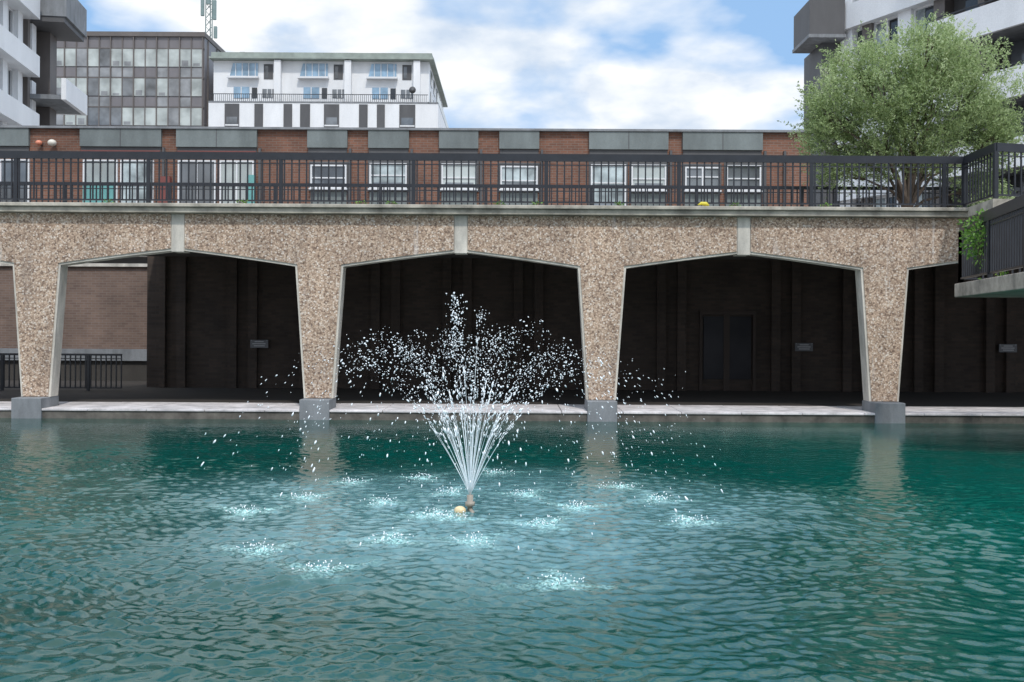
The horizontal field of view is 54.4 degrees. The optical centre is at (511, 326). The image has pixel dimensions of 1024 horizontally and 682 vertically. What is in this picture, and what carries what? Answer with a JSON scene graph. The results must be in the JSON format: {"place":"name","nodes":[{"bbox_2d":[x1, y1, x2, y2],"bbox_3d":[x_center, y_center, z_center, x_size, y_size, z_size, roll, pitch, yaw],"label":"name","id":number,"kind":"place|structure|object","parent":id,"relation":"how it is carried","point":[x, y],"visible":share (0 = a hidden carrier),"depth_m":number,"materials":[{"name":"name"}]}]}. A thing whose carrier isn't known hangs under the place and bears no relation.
{"place":"outdoors","nodes":[
{"label":"outdoors","id":0,"kind":"place"},
{"bbox_2d":[208,60,445,127],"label":"walls","id":1,"kind":"structure","parent":0,"point":[285,80],"depth_m":98.00,"materials":[{"name":"white paint"}]},
{"bbox_2d":[230,63,396,98],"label":"glazing","id":2,"kind":"structure","parent":1,"relation":"attached to","point":[380,70],"depth_m":97.88,"materials":[{"name":"blue glass"}]},
{"bbox_2d":[225,63,414,126],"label":"window frames","id":3,"kind":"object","parent":1,"relation":"attached to","point":[318,77],"visible":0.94,"depth_m":97.61,"materials":[{"name":"white plastic"}]},
{"bbox_2d":[252,88,395,98],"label":"door","id":4,"kind":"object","parent":1,"relation":"attached to","point":[324,91],"visible":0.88,"depth_m":97.94,"materials":[{"name":"grey glass"}]},
{"bbox_2d":[208,101,446,127],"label":"roof ledge","id":5,"kind":"object","parent":1,"relation":"on","point":[325,102],"visible":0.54,"depth_m":96.70,"materials":[{"name":"grey concrete"}]},
{"bbox_2d":[210,93,414,101],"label":"balcony rails","id":6,"kind":"object","parent":5,"relation":"on","point":[317,94],"visible":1,"depth_m":96.75,"materials":[{"name":"grey metal"}]},
{"bbox_2d":[437,93,448,127],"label":"sloped wall edge","id":7,"kind":"object","parent":5,"relation":"on","point":[441,108],"visible":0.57,"depth_m":103.36,"materials":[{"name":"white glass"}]},
{"bbox_2d":[209,52,447,106],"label":"roof","id":8,"kind":"structure","parent":1,"relation":"on","point":[306,56],"depth_m":97.50,"materials":[{"name":"grey metal"}]},
{"bbox_2d":[224,64,442,127],"bbox_3d":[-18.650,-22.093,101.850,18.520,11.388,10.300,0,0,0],"label":"windows","id":9,"kind":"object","parent":1,"relation":"on","point":[332,110],"visible":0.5,"depth_m":96.70,"materials":[{"name":"grey glass"}]},
{"bbox_2d":[409,87,415,92],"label":"satellite dish","id":10,"kind":"object","parent":1,"relation":"attached to","point":[412,89],"visible":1,"depth_m":96.40,"materials":[{"name":"grey metal"}]},
{"bbox_2d":[0,125,810,206],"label":"brick terrace","id":11,"kind":"structure","parent":0,"point":[412,140],"depth_m":30.35,"materials":[{"name":"brown brick"}]},
{"bbox_2d":[35,140,42,144],"bbox_3d":[-14.350,-5.568,30.250,0.198,0.160,0.299,0,0,0],"label":"wall lamp","id":12,"kind":"object","parent":11,"relation":"attached to","point":[38,142],"visible":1,"depth_m":30.14,"materials":[{"name":"orange plastic"}]},
{"bbox_2d":[47,139,56,145],"bbox_3d":[-13.951,-5.566,30.236,0.258,0.208,0.329,0,0,0],"label":"wall lamp","id":13,"kind":"object","parent":11,"relation":"attached to","point":[51,142],"visible":1,"depth_m":30.12,"materials":[{"name":"white glass"}]},
{"bbox_2d":[122,161,624,202],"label":"windows","id":14,"kind":"structure","parent":11,"relation":"in","point":[125,165],"depth_m":30.34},
{"bbox_2d":[0,159,760,205],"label":"window frames","id":15,"kind":"structure","parent":11,"relation":"in","point":[338,188],"depth_m":30.31,"materials":[{"name":"white plastic"}]},
{"bbox_2d":[78,0,809,129],"label":"sky","id":16,"kind":"structure","parent":0,"point":[548,64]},
{"bbox_2d":[0,418,1023,681],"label":"pool water","id":17,"kind":"structure","parent":0,"point":[846,552],"depth_m":8.36,"materials":[{"name":"teal liquid"}]},
{"bbox_2d":[197,292,722,589],"bbox_3d":[-0.465,0.823,10.151,4.772,2.350,5.578,0,0,32],"label":"fountain","id":18,"kind":"object","parent":17,"relation":"in","point":[470,502],"visible":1,"depth_m":10.16,"materials":[{"name":"liquid"}]},
{"bbox_2d":[0,380,1023,410],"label":"undercroft floor","id":19,"kind":"structure","parent":0,"point":[135,391],"depth_m":24.21,"materials":[{"name":"grey concrete"}]},
{"bbox_2d":[0,353,121,390],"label":"yard railing","id":20,"kind":"object","parent":19,"relation":"on","point":[88,358],"visible":0.66,"depth_m":25.39,"materials":[{"name":"black metal"}]},
{"bbox_2d":[5,360,146,380],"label":"plinth","id":21,"kind":"structure","parent":19,"relation":"on","point":[134,370],"depth_m":29.95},
{"bbox_2d":[0,348,146,360],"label":"concrete band","id":22,"kind":"object","parent":21,"relation":"on","point":[134,354],"depth_m":29.85,"materials":[{"name":"grey concrete"}]},
{"bbox_2d":[0,266,146,348],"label":"brickwork","id":23,"kind":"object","parent":22,"relation":"on","point":[105,307],"depth_m":30.00,"materials":[{"name":"brick"}]},
{"bbox_2d":[0,263,146,266],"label":"capping","id":24,"kind":"object","parent":23,"relation":"on","point":[106,265],"depth_m":29.90,"materials":[{"name":"concrete"}]},
{"bbox_2d":[147,256,1023,392],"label":"brickwork","id":25,"kind":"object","parent":19,"relation":"on","point":[209,319],"visible":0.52,"depth_m":27.00,"materials":[{"name":"brick"}]},
{"bbox_2d":[92,256,146,263],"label":"podium deck","id":26,"kind":"structure","parent":25,"relation":"on","point":[138,260],"depth_m":32.31,"materials":[{"name":"grey concrete"}]},
{"bbox_2d":[0,0,86,125],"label":"flats tower","id":27,"kind":"structure","parent":26,"relation":"on","point":[32,32],"depth_m":44.28,"materials":[{"name":"white concrete"}]},
{"bbox_2d":[8,11,9,94],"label":"windows","id":28,"kind":"structure","parent":27,"relation":"in","point":[9,11],"depth_m":42.39,"materials":[{"name":"grey glass"}]},
{"bbox_2d":[0,202,967,422],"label":"arcaded footbridge","id":29,"kind":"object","parent":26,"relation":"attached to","point":[880,251],"visible":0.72,"depth_m":20.30,"materials":[{"name":"concrete"}]},
{"bbox_2d":[0,151,963,206],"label":"front railing","id":30,"kind":"object","parent":29,"relation":"on","point":[15,157],"visible":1,"depth_m":20.25,"materials":[{"name":"black metal"}]},
{"bbox_2d":[0,181,1023,207],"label":"railing","id":31,"kind":"object","parent":29,"relation":"on","point":[443,186],"visible":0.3,"depth_m":24.09,"materials":[{"name":"black metal"}]},
{"bbox_2d":[968,180,1014,205],"bbox_3d":[10.924,-2.802,22.623,1.082,1.098,0.987,0,0,0],"label":"olive shrub","id":32,"kind":"object","parent":29,"relation":"on","point":[1001,197],"visible":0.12,"depth_m":22.52,"materials":[{"name":"green plant"}]},
{"bbox_2d":[962,142,1023,217],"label":"deck bay","id":33,"kind":"object","parent":29,"relation":"on","point":[993,149],"visible":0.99,"depth_m":19.02,"materials":[{"name":"black metal"}]},
{"bbox_3d":[9.130,-2.512,23.000,1.800,0.270,1.400,0,0,0],"label":"tree planter","id":34,"kind":"object","parent":29,"relation":"on","visible":0},
{"bbox_2d":[777,9,1023,207],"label":"olive tree","id":35,"kind":"object","parent":34,"relation":"in","point":[924,80],"visible":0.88,"depth_m":22.49,"materials":[{"name":"green plant"}]},
{"bbox_2d":[250,340,267,347],"bbox_3d":[-6.806,0.475,26.812,0.480,0.220,0.036,0,0,0],"label":"wall sign","id":36,"kind":"object","parent":25,"relation":"attached to","point":[258,343],"visible":1,"depth_m":26.80,"materials":[{"name":"grey metal"}]},
{"bbox_2d":[795,343,812,350],"bbox_3d":[7.863,0.559,26.812,0.480,0.220,0.036,0,0,0],"label":"wall sign","id":37,"kind":"object","parent":25,"relation":"attached to","point":[803,346],"visible":1,"depth_m":26.80,"materials":[{"name":"grey metal"}]},
{"bbox_2d":[999,344,1016,351],"bbox_3d":[13.355,0.591,26.812,0.480,0.220,0.036,0,0,0],"label":"wall sign","id":38,"kind":"object","parent":25,"relation":"attached to","point":[1007,347],"visible":1,"depth_m":26.80,"materials":[{"name":"grey metal"}]},
{"bbox_2d":[698,311,755,390],"bbox_3d":[5.825,0.664,26.939,1.524,2.160,0.118,0,0,0],"label":"door","id":39,"kind":"structure","parent":19,"relation":"on","point":[725,342],"depth_m":26.94,"materials":[{"name":"black metal"}]},
{"bbox_2d":[698,202,708,205],"bbox_3d":[3.880,-2.478,20.180,0.239,0.087,0.088,0,0,0],"label":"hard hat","id":40,"kind":"object","parent":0,"point":[704,203],"visible":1,"depth_m":20.15,"materials":[{"name":"plastic"}]},
{"bbox_2d":[837,0,1023,207],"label":"flats tower","id":41,"kind":"structure","parent":0,"point":[998,19],"depth_m":40.57,"materials":[{"name":"grey concrete"}]},
{"bbox_2d":[792,0,845,206],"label":"building","id":42,"kind":"structure","parent":41,"relation":"attached to","point":[820,24],"depth_m":46.20,"materials":[{"name":"grey concrete"}]},
{"bbox_2d":[857,0,977,207],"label":"windows","id":43,"kind":"structure","parent":41,"relation":"in","point":[969,3],"depth_m":42.13,"materials":[{"name":"grey glass"}]},
{"bbox_3d":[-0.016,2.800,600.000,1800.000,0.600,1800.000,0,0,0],"label":"ground","id":44,"kind":"structure","parent":0,"visible":0},
{"bbox_2d":[56,31,224,126],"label":"office block","id":45,"kind":"structure","parent":44,"relation":"on","point":[124,78],"depth_m":99.92,"materials":[{"name":"grey glass"}]},
{"bbox_2d":[201,0,216,38],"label":"rooftop antenna mast","id":46,"kind":"object","parent":45,"relation":"on","point":[213,9],"visible":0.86,"depth_m":102.87,"materials":[{"name":"grey metal"}]},
{"bbox_2d":[0,401,1023,423],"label":"pool coping","id":47,"kind":"object","parent":44,"relation":"on","point":[538,412],"visible":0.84,"depth_m":19.99,"materials":[{"name":"concrete"}]},
{"bbox_2d":[954,195,1023,297],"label":"balcony","id":48,"kind":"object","parent":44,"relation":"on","point":[1003,248],"visible":0.86,"depth_m":15.38,"materials":[{"name":"black paint"}]},
{"bbox_2d":[957,208,986,266],"bbox_3d":[7.601,-1.438,16.221,0.680,0.984,0.767,0,0,0],"label":"hanging plant","id":49,"kind":"object","parent":48,"relation":"on","point":[978,247],"visible":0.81,"depth_m":16.17,"materials":[{"name":"green plant"}]},
{"bbox_2d":[976,256,1007,279],"bbox_3d":[7.885,-0.962,16.315,0.473,0.641,0.604,0,0,0],"label":"potted shrub","id":50,"kind":"object","parent":48,"relation":"on","point":[996,275],"visible":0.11,"depth_m":16.31,"materials":[{"name":"green plant"}]}
]}

